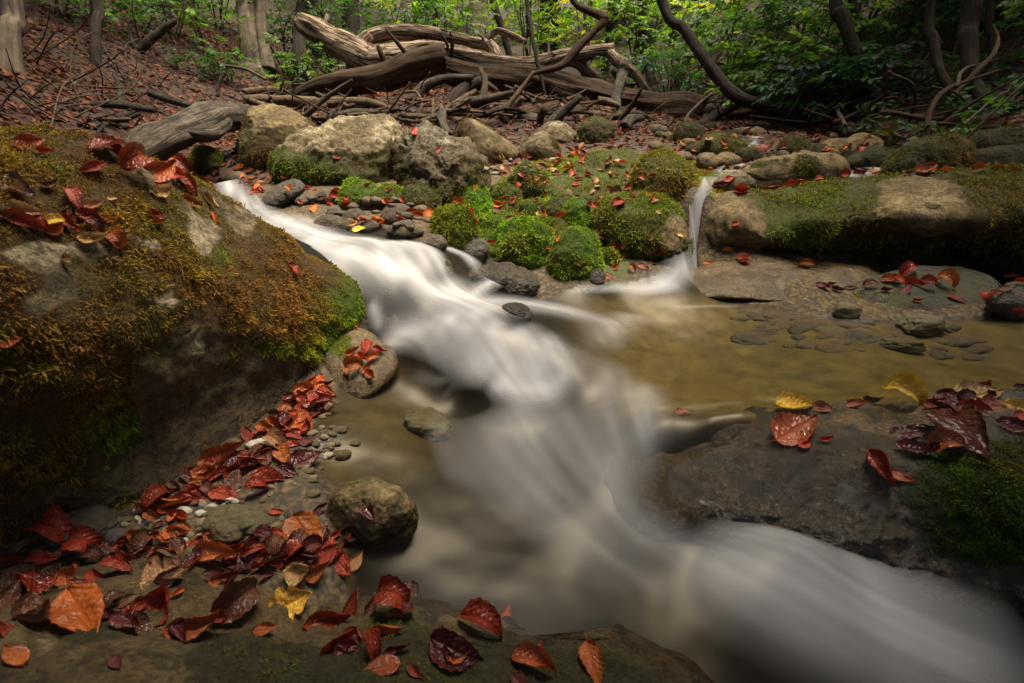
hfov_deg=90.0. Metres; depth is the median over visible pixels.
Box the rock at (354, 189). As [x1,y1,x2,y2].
[337,175,377,209]
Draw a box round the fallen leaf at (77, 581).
[66,579,102,588]
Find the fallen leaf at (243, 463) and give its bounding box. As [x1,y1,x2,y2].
[228,461,252,471]
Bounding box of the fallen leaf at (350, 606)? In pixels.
[342,587,358,615]
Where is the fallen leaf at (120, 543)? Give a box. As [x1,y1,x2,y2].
[116,541,128,546]
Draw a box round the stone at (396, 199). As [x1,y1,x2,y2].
[389,196,400,202]
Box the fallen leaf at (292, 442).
[285,439,299,446]
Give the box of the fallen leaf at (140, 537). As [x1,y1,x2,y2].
[128,528,153,552]
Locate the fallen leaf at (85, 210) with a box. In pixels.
[74,207,96,219]
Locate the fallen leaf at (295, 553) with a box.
[286,547,301,565]
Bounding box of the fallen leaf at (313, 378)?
[308,374,316,384]
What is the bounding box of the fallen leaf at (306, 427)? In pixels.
[299,417,310,432]
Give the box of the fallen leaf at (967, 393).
[956,388,980,403]
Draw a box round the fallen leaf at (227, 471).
[223,460,241,478]
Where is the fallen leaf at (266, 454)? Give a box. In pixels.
[251,442,272,466]
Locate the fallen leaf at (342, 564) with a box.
[334,550,349,575]
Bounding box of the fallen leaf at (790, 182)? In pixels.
[783,178,804,185]
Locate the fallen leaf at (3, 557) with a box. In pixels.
[0,554,25,561]
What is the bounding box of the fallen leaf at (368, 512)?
[359,500,374,520]
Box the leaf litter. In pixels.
[0,0,1023,196]
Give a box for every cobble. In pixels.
[647,124,659,130]
[648,140,664,149]
[653,125,667,132]
[655,131,663,137]
[662,132,672,139]
[678,151,692,158]
[681,138,695,145]
[685,142,702,155]
[696,152,722,168]
[703,121,717,129]
[718,152,741,165]
[724,130,738,134]
[734,127,748,135]
[734,144,763,162]
[742,136,752,143]
[749,126,766,136]
[775,131,784,134]
[775,150,789,155]
[807,142,834,152]
[829,132,839,138]
[839,126,849,138]
[906,136,917,141]
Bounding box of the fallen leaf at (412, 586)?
[403,580,421,596]
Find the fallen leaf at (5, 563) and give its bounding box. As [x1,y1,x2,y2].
[0,561,36,574]
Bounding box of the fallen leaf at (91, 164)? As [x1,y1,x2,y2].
[76,160,107,172]
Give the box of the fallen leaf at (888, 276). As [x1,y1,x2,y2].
[878,272,898,280]
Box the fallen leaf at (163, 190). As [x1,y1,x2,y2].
[148,181,172,196]
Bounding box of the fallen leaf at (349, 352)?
[341,346,358,355]
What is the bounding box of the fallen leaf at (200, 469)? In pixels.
[188,462,218,478]
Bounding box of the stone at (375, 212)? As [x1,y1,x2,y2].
[371,210,380,213]
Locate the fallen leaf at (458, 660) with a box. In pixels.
[447,647,468,663]
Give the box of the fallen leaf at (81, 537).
[60,524,101,551]
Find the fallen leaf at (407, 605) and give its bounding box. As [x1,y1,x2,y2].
[398,600,413,613]
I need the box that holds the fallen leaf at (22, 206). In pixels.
[0,198,47,214]
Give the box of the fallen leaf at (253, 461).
[235,457,259,467]
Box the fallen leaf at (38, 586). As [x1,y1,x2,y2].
[19,572,61,593]
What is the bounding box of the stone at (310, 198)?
[304,195,316,201]
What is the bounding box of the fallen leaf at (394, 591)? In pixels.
[373,574,410,608]
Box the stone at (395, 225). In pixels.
[392,222,401,228]
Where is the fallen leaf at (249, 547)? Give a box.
[240,540,264,556]
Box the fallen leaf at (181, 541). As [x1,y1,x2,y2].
[168,534,186,552]
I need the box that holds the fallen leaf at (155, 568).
[139,555,185,588]
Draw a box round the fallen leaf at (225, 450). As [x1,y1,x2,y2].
[182,440,245,466]
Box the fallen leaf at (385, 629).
[372,624,403,635]
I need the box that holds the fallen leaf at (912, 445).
[894,437,941,453]
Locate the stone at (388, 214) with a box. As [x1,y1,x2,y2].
[379,203,413,224]
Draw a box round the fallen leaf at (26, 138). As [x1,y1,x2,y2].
[9,133,44,150]
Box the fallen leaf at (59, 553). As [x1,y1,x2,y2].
[54,547,75,558]
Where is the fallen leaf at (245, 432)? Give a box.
[241,426,251,439]
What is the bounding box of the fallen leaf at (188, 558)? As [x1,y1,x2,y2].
[180,546,203,566]
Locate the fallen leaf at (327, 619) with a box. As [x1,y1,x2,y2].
[298,610,351,630]
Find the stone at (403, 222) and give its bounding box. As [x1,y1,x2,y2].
[399,220,412,225]
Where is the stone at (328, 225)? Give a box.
[309,214,351,237]
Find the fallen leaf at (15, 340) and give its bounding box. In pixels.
[0,336,22,347]
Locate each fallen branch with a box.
[358,23,502,54]
[485,27,526,43]
[567,62,602,79]
[610,58,629,111]
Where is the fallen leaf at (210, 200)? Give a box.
[199,182,220,207]
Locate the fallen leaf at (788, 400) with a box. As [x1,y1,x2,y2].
[770,390,814,408]
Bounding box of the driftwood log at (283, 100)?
[243,94,343,106]
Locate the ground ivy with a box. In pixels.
[680,0,1023,145]
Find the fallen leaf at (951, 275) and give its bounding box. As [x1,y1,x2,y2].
[936,268,959,287]
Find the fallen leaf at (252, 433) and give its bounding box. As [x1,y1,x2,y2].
[248,424,266,440]
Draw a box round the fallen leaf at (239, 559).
[236,553,252,569]
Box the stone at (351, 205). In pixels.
[347,202,359,209]
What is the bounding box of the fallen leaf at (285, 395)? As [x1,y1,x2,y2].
[281,390,295,400]
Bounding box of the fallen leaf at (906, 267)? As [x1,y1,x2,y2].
[899,260,919,274]
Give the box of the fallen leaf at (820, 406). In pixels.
[807,400,833,411]
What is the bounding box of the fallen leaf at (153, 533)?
[148,528,158,541]
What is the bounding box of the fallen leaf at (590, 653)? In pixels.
[578,633,602,682]
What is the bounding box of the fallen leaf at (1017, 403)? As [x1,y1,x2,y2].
[1000,398,1023,410]
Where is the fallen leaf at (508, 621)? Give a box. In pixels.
[501,616,524,630]
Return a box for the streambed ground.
[0,0,1023,682]
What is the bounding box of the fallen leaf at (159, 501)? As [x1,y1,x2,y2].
[135,498,181,507]
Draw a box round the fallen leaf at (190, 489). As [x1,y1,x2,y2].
[186,485,199,493]
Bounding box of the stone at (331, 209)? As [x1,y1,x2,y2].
[326,205,341,216]
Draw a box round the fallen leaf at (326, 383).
[314,380,332,385]
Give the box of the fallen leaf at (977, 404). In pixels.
[955,398,992,411]
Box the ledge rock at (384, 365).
[321,328,398,398]
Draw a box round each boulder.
[0,122,365,545]
[235,103,318,170]
[267,113,402,185]
[327,476,418,550]
[384,119,492,205]
[455,117,517,163]
[517,131,561,159]
[538,120,576,142]
[547,146,643,206]
[591,188,695,265]
[628,146,702,201]
[706,161,1023,264]
[878,129,976,175]
[966,122,1023,148]
[972,142,1023,165]
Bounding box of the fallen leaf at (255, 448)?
[250,443,264,454]
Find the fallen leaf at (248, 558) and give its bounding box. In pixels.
[237,550,262,569]
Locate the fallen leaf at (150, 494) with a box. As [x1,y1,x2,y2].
[139,484,173,512]
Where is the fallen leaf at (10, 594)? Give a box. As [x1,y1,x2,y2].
[0,579,20,610]
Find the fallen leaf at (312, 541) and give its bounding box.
[301,533,321,550]
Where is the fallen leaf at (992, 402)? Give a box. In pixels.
[980,394,1015,412]
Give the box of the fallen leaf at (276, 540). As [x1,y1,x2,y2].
[265,533,286,555]
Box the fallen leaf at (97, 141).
[87,134,129,151]
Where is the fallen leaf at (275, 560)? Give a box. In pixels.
[268,556,282,565]
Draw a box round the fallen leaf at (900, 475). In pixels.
[885,469,915,481]
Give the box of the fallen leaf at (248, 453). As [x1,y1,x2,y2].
[247,444,258,456]
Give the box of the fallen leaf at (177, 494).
[167,490,195,499]
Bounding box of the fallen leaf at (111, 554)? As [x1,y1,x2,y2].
[102,552,114,558]
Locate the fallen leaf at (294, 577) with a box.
[276,562,308,585]
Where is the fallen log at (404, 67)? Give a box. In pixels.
[290,28,446,96]
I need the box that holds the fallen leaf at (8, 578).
[0,564,44,591]
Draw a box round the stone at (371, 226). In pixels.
[353,220,379,232]
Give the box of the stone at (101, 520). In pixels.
[40,504,117,547]
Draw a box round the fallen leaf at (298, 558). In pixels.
[293,551,309,568]
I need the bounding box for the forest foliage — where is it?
[359,0,681,41]
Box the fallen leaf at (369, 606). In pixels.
[364,589,376,614]
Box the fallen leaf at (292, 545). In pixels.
[283,538,305,558]
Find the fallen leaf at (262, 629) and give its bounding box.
[249,622,277,635]
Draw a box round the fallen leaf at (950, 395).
[933,384,960,410]
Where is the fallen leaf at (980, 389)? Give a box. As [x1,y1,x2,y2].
[946,380,1003,399]
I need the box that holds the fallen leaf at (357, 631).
[338,625,362,642]
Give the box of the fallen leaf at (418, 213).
[413,209,422,217]
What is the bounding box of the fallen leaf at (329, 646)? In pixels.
[319,626,356,655]
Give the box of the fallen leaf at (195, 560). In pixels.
[185,550,204,567]
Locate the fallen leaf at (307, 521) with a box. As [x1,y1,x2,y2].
[281,506,322,544]
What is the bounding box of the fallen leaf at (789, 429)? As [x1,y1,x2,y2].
[766,411,816,445]
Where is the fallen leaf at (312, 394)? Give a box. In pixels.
[300,388,331,401]
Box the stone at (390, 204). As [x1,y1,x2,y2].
[387,203,395,206]
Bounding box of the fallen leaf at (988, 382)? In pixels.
[980,379,991,385]
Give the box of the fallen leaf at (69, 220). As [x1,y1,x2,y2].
[53,211,81,230]
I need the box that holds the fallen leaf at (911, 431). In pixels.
[888,424,934,438]
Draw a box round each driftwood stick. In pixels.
[222,93,254,105]
[243,86,282,94]
[249,98,321,123]
[275,79,284,94]
[277,69,305,94]
[283,88,329,113]
[293,102,306,110]
[297,92,314,95]
[297,97,330,112]
[302,79,352,117]
[312,115,327,119]
[315,92,366,108]
[320,106,387,115]
[322,108,379,123]
[326,97,395,112]
[327,88,351,120]
[328,100,384,112]
[339,102,347,110]
[340,105,375,108]
[347,112,370,115]
[380,110,437,123]
[382,107,412,112]
[386,82,410,113]
[391,110,455,115]
[398,90,423,102]
[401,108,450,119]
[405,74,473,99]
[405,100,436,109]
[408,102,431,107]
[415,103,423,119]
[415,110,512,124]
[431,97,433,113]
[445,103,452,109]
[447,107,470,116]
[451,98,471,108]
[453,113,498,120]
[456,109,524,117]
[459,90,514,106]
[475,66,487,108]
[480,81,498,92]
[483,106,529,115]
[493,121,530,132]
[494,71,534,118]
[504,85,547,101]
[506,94,556,101]
[506,111,547,121]
[512,95,524,107]
[514,85,532,100]
[530,98,588,108]
[537,104,548,120]
[541,85,558,103]
[543,95,596,104]
[546,110,606,115]
[547,94,583,121]
[564,89,586,101]
[572,110,600,117]
[586,99,600,107]
[596,96,620,107]
[603,110,656,120]
[610,70,626,87]
[618,88,642,120]
[618,114,644,129]
[625,82,637,86]
[630,63,647,87]
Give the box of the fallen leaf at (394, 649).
[382,643,409,653]
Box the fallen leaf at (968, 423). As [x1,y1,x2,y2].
[925,404,989,460]
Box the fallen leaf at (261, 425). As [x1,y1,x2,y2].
[251,420,278,430]
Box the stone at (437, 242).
[422,234,447,250]
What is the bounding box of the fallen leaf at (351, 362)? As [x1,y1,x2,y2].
[342,355,361,369]
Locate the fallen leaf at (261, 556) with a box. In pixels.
[252,552,282,565]
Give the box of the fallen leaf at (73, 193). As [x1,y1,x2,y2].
[62,185,82,212]
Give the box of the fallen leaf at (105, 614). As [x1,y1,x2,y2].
[96,606,122,617]
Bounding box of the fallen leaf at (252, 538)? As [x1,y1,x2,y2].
[243,535,258,541]
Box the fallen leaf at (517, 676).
[509,669,526,682]
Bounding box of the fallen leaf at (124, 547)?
[115,544,141,556]
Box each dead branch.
[89,100,156,122]
[92,116,130,121]
[111,70,145,127]
[127,11,177,53]
[533,0,608,75]
[684,87,719,121]
[687,38,762,90]
[697,83,767,124]
[702,81,714,87]
[707,84,753,103]
[725,108,803,117]
[750,86,917,123]
[776,82,807,130]
[780,82,826,104]
[804,108,855,125]
[824,70,876,110]
[832,91,888,123]
[832,96,870,108]
[835,101,864,127]
[836,66,932,87]
[836,94,923,124]
[840,66,912,108]
[866,104,946,117]
[869,119,907,140]
[874,116,893,119]
[879,87,1017,121]
[885,65,911,105]
[886,70,916,123]
[892,66,950,77]
[903,82,959,100]
[908,27,952,81]
[922,69,998,136]
[931,86,968,102]
[933,103,1011,116]
[936,122,1010,129]
[938,75,1020,127]
[946,96,962,119]
[950,25,999,97]
[955,58,999,87]
[962,89,1015,125]
[966,82,1023,137]
[983,29,1023,73]
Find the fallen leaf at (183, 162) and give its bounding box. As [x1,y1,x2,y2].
[168,152,199,175]
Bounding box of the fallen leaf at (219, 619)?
[205,608,227,623]
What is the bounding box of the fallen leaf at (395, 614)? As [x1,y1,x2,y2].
[382,611,408,617]
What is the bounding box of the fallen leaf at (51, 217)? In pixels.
[41,212,65,223]
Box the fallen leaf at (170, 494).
[164,493,176,497]
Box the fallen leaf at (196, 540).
[182,537,207,551]
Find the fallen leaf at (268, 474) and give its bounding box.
[244,466,285,481]
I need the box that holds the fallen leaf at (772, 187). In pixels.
[761,185,781,189]
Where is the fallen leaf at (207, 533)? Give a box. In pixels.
[192,526,244,543]
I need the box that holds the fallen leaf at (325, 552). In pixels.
[311,544,337,565]
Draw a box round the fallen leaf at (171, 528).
[155,524,188,538]
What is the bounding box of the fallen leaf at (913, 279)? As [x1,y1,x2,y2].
[907,276,929,284]
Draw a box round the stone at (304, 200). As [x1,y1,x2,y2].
[294,196,309,205]
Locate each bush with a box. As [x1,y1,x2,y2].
[23,0,114,17]
[51,0,150,42]
[76,0,203,39]
[124,0,235,39]
[133,0,255,50]
[156,46,240,84]
[159,0,206,8]
[167,0,283,29]
[191,34,269,84]
[221,0,345,76]
[261,32,344,95]
[267,0,376,77]
[334,0,462,86]
[379,0,499,84]
[483,0,579,55]
[533,0,654,76]
[591,0,697,80]
[594,31,743,110]
[627,0,743,90]
[659,0,766,80]
[669,0,844,105]
[684,0,893,114]
[715,0,808,51]
[720,0,909,92]
[729,45,899,125]
[794,11,950,105]
[802,0,900,29]
[845,0,961,25]
[894,0,1023,24]
[979,0,1023,39]
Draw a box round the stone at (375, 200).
[370,196,381,204]
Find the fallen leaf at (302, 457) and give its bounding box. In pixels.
[286,449,322,466]
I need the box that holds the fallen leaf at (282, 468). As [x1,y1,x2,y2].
[275,462,297,477]
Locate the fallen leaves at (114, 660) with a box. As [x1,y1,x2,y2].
[32,122,1023,668]
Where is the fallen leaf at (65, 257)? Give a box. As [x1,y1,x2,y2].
[61,251,71,263]
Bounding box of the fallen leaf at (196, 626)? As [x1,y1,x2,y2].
[152,608,221,641]
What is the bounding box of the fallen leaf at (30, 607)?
[10,569,51,622]
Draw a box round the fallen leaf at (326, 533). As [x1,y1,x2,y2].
[321,522,329,543]
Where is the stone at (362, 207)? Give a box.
[360,205,370,209]
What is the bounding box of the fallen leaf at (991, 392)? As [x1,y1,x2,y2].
[987,390,998,399]
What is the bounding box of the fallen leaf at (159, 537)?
[155,531,176,541]
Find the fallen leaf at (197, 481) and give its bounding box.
[186,475,209,498]
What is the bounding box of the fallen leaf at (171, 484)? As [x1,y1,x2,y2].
[166,480,180,488]
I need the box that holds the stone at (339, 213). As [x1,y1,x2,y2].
[333,211,343,216]
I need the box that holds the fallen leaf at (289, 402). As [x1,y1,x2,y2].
[280,395,295,404]
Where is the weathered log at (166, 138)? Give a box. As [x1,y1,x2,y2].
[122,101,249,161]
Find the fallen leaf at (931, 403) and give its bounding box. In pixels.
[924,397,944,407]
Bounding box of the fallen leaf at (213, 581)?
[207,570,242,586]
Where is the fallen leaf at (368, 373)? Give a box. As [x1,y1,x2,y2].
[364,368,373,378]
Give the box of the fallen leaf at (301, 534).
[287,528,309,543]
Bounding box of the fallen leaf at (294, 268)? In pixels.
[288,258,299,272]
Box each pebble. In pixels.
[103,527,126,542]
[118,516,131,523]
[119,522,130,526]
[125,526,139,531]
[134,515,140,521]
[138,519,147,525]
[147,524,155,530]
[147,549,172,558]
[174,486,183,491]
[177,506,192,514]
[183,545,194,556]
[185,531,194,538]
[194,509,206,516]
[195,517,205,527]
[195,527,201,532]
[198,498,207,507]
[200,511,207,517]
[207,501,218,506]
[229,498,238,503]
[245,438,266,449]
[266,484,275,488]
[284,506,303,517]
[302,467,314,473]
[306,430,318,436]
[306,489,320,497]
[307,477,318,482]
[310,440,320,446]
[318,414,325,418]
[319,434,328,439]
[322,444,332,449]
[323,452,333,458]
[326,431,336,436]
[332,426,347,433]
[333,449,351,460]
[349,440,360,445]
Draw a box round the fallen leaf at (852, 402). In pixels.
[841,398,868,406]
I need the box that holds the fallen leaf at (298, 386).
[292,381,314,395]
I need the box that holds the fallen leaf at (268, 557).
[260,548,284,564]
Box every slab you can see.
[0,547,713,682]
[603,386,1023,624]
[682,250,881,300]
[848,265,1000,310]
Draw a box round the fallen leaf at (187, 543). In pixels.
[181,535,202,552]
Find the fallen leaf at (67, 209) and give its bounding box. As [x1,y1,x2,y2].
[61,203,71,215]
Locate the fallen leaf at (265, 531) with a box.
[251,524,272,539]
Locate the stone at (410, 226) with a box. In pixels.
[405,223,414,229]
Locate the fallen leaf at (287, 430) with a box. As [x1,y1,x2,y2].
[279,427,298,431]
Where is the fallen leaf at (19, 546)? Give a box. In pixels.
[13,538,42,555]
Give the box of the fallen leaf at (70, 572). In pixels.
[46,562,77,586]
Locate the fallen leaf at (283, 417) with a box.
[274,411,294,428]
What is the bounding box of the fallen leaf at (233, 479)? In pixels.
[223,467,242,493]
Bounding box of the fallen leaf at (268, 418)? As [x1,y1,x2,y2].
[260,410,275,424]
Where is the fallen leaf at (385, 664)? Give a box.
[361,654,405,675]
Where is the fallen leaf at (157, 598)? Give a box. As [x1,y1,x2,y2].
[129,583,169,628]
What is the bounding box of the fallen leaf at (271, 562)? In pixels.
[265,549,281,569]
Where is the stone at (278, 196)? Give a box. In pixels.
[260,179,304,209]
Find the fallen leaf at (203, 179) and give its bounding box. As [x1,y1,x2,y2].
[192,173,215,184]
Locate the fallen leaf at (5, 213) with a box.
[0,210,16,217]
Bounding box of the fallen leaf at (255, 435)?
[251,431,267,439]
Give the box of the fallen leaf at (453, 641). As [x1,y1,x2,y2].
[420,628,483,671]
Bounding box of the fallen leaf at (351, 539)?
[344,530,355,542]
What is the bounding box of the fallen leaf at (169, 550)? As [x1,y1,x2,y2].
[144,546,175,552]
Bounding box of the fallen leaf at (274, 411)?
[266,409,280,417]
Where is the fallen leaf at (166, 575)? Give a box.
[153,566,189,581]
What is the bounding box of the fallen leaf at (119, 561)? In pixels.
[100,550,132,571]
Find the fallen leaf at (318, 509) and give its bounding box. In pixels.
[313,502,327,514]
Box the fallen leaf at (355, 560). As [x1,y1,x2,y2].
[349,550,362,570]
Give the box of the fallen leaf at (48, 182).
[38,178,57,187]
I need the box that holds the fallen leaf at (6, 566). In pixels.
[0,564,16,574]
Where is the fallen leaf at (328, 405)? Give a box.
[323,400,339,409]
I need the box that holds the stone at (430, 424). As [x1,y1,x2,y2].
[401,407,452,441]
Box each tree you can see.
[0,0,27,79]
[89,0,103,65]
[235,0,277,81]
[292,0,312,89]
[293,12,652,91]
[307,0,350,59]
[340,0,345,29]
[345,0,359,68]
[408,0,437,25]
[466,0,488,51]
[489,0,512,55]
[503,0,537,37]
[513,0,570,51]
[514,0,574,53]
[525,0,545,94]
[577,0,620,43]
[600,0,635,74]
[615,0,621,43]
[620,0,657,69]
[628,11,633,43]
[645,0,655,84]
[656,0,804,128]
[658,1,692,44]
[688,1,710,60]
[725,0,739,32]
[829,0,891,116]
[923,0,978,109]
[955,0,991,106]
[983,0,997,85]
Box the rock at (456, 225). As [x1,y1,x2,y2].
[428,199,480,249]
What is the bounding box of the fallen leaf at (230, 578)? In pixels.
[223,562,239,589]
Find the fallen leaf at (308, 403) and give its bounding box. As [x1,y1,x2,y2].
[301,400,323,413]
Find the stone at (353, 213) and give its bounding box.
[342,208,365,221]
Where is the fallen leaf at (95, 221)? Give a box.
[85,212,104,232]
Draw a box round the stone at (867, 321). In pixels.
[858,318,874,325]
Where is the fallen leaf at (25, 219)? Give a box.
[0,208,47,229]
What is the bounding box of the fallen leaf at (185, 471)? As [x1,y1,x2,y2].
[180,464,193,481]
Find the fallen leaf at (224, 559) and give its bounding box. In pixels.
[220,542,244,564]
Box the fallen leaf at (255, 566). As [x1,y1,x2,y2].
[246,561,262,571]
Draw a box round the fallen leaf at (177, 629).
[168,615,185,643]
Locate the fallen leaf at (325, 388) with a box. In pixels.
[314,385,335,395]
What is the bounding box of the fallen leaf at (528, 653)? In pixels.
[508,641,555,670]
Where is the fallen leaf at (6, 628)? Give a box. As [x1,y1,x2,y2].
[0,621,14,636]
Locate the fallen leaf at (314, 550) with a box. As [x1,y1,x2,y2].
[309,546,322,553]
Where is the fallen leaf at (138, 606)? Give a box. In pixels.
[121,601,146,614]
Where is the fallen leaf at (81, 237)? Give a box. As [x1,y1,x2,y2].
[70,231,108,242]
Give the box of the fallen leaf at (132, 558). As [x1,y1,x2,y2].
[123,553,135,561]
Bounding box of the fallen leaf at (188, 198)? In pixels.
[175,191,202,205]
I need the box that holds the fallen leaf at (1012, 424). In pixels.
[991,415,1023,431]
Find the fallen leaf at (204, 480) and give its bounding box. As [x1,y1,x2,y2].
[200,474,213,494]
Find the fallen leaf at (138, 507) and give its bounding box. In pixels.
[133,500,156,513]
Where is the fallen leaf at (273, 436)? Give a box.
[262,426,285,448]
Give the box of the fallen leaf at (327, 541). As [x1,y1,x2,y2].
[321,534,335,556]
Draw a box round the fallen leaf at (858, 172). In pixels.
[853,168,867,176]
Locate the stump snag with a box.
[436,103,452,135]
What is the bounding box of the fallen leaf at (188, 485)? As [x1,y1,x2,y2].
[180,480,199,491]
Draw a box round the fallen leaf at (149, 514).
[142,508,159,520]
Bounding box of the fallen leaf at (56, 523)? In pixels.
[21,503,73,543]
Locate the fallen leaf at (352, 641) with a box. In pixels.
[331,638,362,652]
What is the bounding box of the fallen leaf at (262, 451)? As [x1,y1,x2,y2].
[253,446,276,463]
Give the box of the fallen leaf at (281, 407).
[277,402,292,412]
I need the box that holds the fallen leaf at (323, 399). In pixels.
[309,394,332,404]
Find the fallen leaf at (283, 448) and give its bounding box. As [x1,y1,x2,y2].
[270,443,289,461]
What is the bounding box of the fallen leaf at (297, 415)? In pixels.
[292,411,312,424]
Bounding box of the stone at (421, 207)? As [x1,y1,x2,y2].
[414,205,426,211]
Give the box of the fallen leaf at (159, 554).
[145,550,171,562]
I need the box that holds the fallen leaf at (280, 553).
[274,547,294,560]
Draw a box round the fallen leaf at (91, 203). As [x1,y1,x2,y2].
[83,199,103,207]
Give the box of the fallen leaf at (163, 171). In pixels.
[143,159,175,181]
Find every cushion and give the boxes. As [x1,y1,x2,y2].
[479,227,495,240]
[484,244,496,259]
[498,202,514,211]
[501,198,521,210]
[516,198,542,216]
[534,213,547,220]
[543,219,553,226]
[545,216,568,226]
[552,223,569,235]
[600,246,621,265]
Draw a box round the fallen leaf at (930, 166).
[911,161,937,172]
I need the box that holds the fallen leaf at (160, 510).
[156,500,182,513]
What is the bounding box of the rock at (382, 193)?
[368,182,402,209]
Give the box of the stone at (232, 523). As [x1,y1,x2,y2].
[201,504,269,543]
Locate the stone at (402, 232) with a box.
[386,225,423,238]
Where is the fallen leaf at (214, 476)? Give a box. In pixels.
[204,465,228,481]
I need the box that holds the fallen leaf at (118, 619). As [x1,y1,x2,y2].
[105,610,141,629]
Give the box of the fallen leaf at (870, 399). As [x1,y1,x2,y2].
[855,395,883,402]
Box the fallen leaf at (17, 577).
[14,574,32,589]
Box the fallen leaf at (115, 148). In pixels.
[101,144,121,154]
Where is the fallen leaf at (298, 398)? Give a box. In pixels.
[292,390,306,402]
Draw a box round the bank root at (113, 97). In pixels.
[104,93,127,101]
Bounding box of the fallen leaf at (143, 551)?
[125,546,150,557]
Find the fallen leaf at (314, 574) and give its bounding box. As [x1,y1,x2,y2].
[299,560,329,584]
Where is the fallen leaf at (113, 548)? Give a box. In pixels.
[110,534,130,552]
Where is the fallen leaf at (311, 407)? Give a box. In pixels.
[306,403,323,415]
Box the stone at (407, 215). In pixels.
[400,212,413,218]
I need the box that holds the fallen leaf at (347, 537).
[340,528,352,548]
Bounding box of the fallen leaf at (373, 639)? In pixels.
[364,626,381,659]
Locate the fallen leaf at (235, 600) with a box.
[210,576,261,623]
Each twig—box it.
[0,73,37,113]
[0,80,27,111]
[0,86,66,122]
[5,48,58,114]
[22,46,73,71]
[23,6,50,58]
[24,61,63,92]
[28,74,74,100]
[28,92,108,132]
[30,9,94,60]
[32,101,71,108]
[36,28,72,63]
[37,38,130,100]
[40,112,53,122]
[46,75,83,94]
[49,94,121,106]
[50,67,94,126]
[54,82,150,88]
[56,103,89,112]
[58,38,139,88]
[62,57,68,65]
[67,72,81,108]
[69,90,113,94]
[70,22,117,91]
[72,111,90,129]
[73,71,85,87]
[74,60,146,116]
[75,30,103,70]
[81,35,102,95]
[93,106,137,118]
[93,121,106,135]
[102,39,166,67]
[108,55,137,71]
[115,62,126,85]
[125,39,137,76]
[130,19,177,80]
[130,76,158,102]
[134,56,161,78]
[146,90,192,107]
[147,61,184,80]
[157,70,199,86]
[160,59,225,100]
[182,54,229,84]
[215,71,226,96]
[225,64,266,80]
[367,88,408,101]
[477,103,512,109]
[507,119,542,122]
[650,99,680,113]
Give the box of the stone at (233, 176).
[220,171,245,184]
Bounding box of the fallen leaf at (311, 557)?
[292,554,319,562]
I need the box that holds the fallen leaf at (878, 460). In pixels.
[865,442,896,486]
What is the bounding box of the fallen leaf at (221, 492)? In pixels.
[208,484,238,499]
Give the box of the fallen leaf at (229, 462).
[222,450,247,478]
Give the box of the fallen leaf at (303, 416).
[280,405,312,433]
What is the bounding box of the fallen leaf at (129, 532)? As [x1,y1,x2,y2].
[125,529,149,546]
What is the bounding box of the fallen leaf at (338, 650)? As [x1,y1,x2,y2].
[332,634,363,655]
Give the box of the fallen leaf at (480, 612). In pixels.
[455,597,502,638]
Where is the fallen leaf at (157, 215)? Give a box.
[148,205,165,221]
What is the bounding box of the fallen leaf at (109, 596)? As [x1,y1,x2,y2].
[102,589,124,607]
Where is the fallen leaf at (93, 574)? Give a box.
[80,568,107,580]
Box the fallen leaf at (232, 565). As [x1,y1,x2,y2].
[226,558,236,568]
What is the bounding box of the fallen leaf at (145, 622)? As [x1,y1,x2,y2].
[132,609,153,635]
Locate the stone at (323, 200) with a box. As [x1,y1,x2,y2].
[315,191,335,203]
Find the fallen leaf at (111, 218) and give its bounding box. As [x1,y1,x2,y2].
[101,214,120,222]
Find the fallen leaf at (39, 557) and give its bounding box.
[20,549,58,565]
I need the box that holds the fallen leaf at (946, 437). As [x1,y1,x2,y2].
[926,427,965,453]
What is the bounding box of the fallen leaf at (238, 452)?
[222,449,254,458]
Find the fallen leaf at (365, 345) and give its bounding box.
[360,339,372,354]
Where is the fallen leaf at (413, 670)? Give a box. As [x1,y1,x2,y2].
[406,663,424,677]
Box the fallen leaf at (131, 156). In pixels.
[117,141,155,170]
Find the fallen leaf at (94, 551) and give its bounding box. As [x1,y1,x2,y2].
[79,543,102,560]
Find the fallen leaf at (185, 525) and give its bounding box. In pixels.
[175,521,192,535]
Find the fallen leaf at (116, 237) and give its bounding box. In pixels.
[105,226,126,248]
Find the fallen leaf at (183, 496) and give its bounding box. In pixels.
[176,493,194,503]
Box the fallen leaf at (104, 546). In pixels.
[98,539,112,554]
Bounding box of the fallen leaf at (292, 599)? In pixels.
[268,585,311,619]
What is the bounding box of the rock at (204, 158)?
[188,143,223,173]
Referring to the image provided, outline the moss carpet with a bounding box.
[498,155,781,260]
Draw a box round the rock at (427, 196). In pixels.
[400,184,442,210]
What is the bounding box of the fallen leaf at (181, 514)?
[165,509,186,519]
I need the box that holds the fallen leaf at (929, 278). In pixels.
[918,274,937,285]
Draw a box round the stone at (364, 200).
[360,196,373,206]
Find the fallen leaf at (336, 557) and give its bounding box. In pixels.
[328,548,342,565]
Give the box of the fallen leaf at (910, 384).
[880,371,928,405]
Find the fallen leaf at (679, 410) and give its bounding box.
[672,407,692,414]
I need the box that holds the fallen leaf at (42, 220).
[29,212,48,230]
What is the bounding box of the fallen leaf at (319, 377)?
[307,373,324,389]
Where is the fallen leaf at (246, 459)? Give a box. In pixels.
[241,457,265,466]
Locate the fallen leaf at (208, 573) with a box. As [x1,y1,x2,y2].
[196,568,228,580]
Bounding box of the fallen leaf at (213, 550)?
[188,541,237,563]
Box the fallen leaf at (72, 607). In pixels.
[47,578,104,632]
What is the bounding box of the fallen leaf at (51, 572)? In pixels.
[38,563,60,586]
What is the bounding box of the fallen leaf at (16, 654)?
[1,643,29,666]
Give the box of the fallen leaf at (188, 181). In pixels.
[178,172,196,196]

